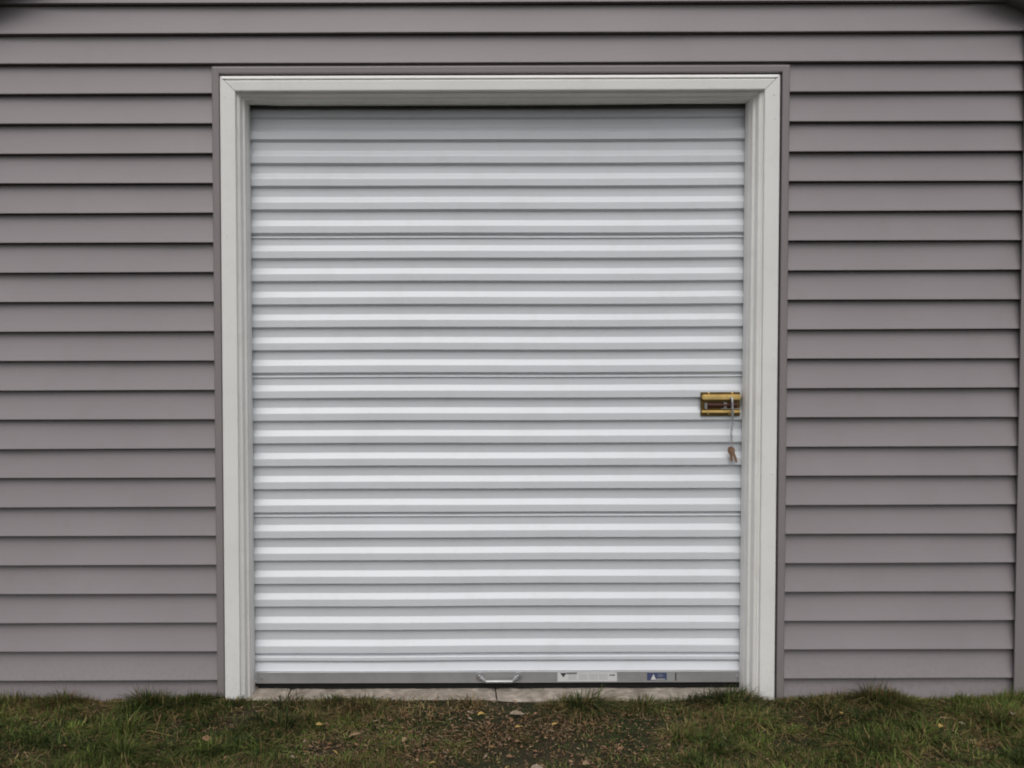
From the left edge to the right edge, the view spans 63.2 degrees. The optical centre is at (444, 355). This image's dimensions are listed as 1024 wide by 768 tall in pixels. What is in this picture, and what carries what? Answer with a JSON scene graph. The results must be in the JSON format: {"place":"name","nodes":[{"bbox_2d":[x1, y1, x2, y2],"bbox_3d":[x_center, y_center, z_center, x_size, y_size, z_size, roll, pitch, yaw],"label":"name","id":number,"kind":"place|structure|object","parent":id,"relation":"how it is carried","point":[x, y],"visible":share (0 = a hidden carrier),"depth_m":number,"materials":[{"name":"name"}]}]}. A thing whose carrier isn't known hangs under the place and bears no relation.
{"place":"outdoors","nodes":[
{"label":"outdoors","id":0,"kind":"place"},
{"bbox_2d":[0,696,1023,767],"bbox_3d":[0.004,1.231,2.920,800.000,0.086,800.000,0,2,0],"label":"ground","id":1,"kind":"structure","parent":0,"point":[521,756],"depth_m":2.64,"materials":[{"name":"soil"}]},
{"bbox_2d":[247,683,291,700],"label":"concrete slab","id":2,"kind":"structure","parent":1,"relation":"on","point":[260,693],"depth_m":2.96,"materials":[{"name":"beige concrete"}]},
{"bbox_2d":[289,688,495,700],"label":"concrete slab","id":3,"kind":"structure","parent":1,"relation":"on","point":[479,693],"depth_m":2.97,"materials":[{"name":"beige concrete"}]},
{"bbox_2d":[0,0,1023,701],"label":"shed","id":4,"kind":"structure","parent":1,"relation":"on","point":[392,342],"depth_m":2.90,"materials":[{"name":"grey plastic"}]},
{"bbox_2d":[250,104,744,682],"bbox_3d":[0.189,0.123,2.989,1.789,2.117,0.051,0,2,0],"label":"roll up door","id":5,"kind":"structure","parent":4,"relation":"in","point":[487,340],"depth_m":2.97,"materials":[{"name":"white paint"}]},
{"bbox_2d":[727,397,736,462],"bbox_3d":[1.024,0.262,2.944,0.035,0.237,0.020,0,2,0],"label":"pin and keys","id":6,"kind":"object","parent":4,"relation":"attached to","point":[731,451],"visible":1,"depth_m":2.95,"materials":[{"name":"metal"}]},
{"bbox_2d":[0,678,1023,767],"bbox_3d":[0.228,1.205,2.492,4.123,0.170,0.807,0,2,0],"label":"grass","id":7,"kind":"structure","parent":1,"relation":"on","point":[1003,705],"depth_m":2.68,"materials":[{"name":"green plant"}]},
{"bbox_2d":[202,735,213,740],"bbox_3d":[-0.748,1.208,2.618,0.038,0.006,0.020,13,30,-12],"label":"fallen leaf","id":8,"kind":"object","parent":7,"relation":"on","point":[205,738],"visible":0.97,"depth_m":2.62,"materials":[{"name":"brown plant"}]},
{"bbox_2d":[510,710,523,714],"bbox_3d":[0.248,1.198,2.779,0.063,0.008,0.022,6,14,-9],"label":"fallen leaf","id":9,"kind":"object","parent":1,"relation":"on","point":[516,712],"visible":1,"depth_m":2.78,"materials":[{"name":"beige plant"}]},
{"bbox_2d":[531,764,545,767],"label":"stone","id":10,"kind":"object","parent":1,"relation":"on","point":[536,766],"visible":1,"depth_m":2.47,"materials":[{"name":"beige stone"}]},
{"bbox_2d":[495,682,738,702],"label":"concrete slab","id":11,"kind":"structure","parent":1,"relation":"on","point":[535,694],"depth_m":2.97,"materials":[{"name":"beige concrete"}]}
]}

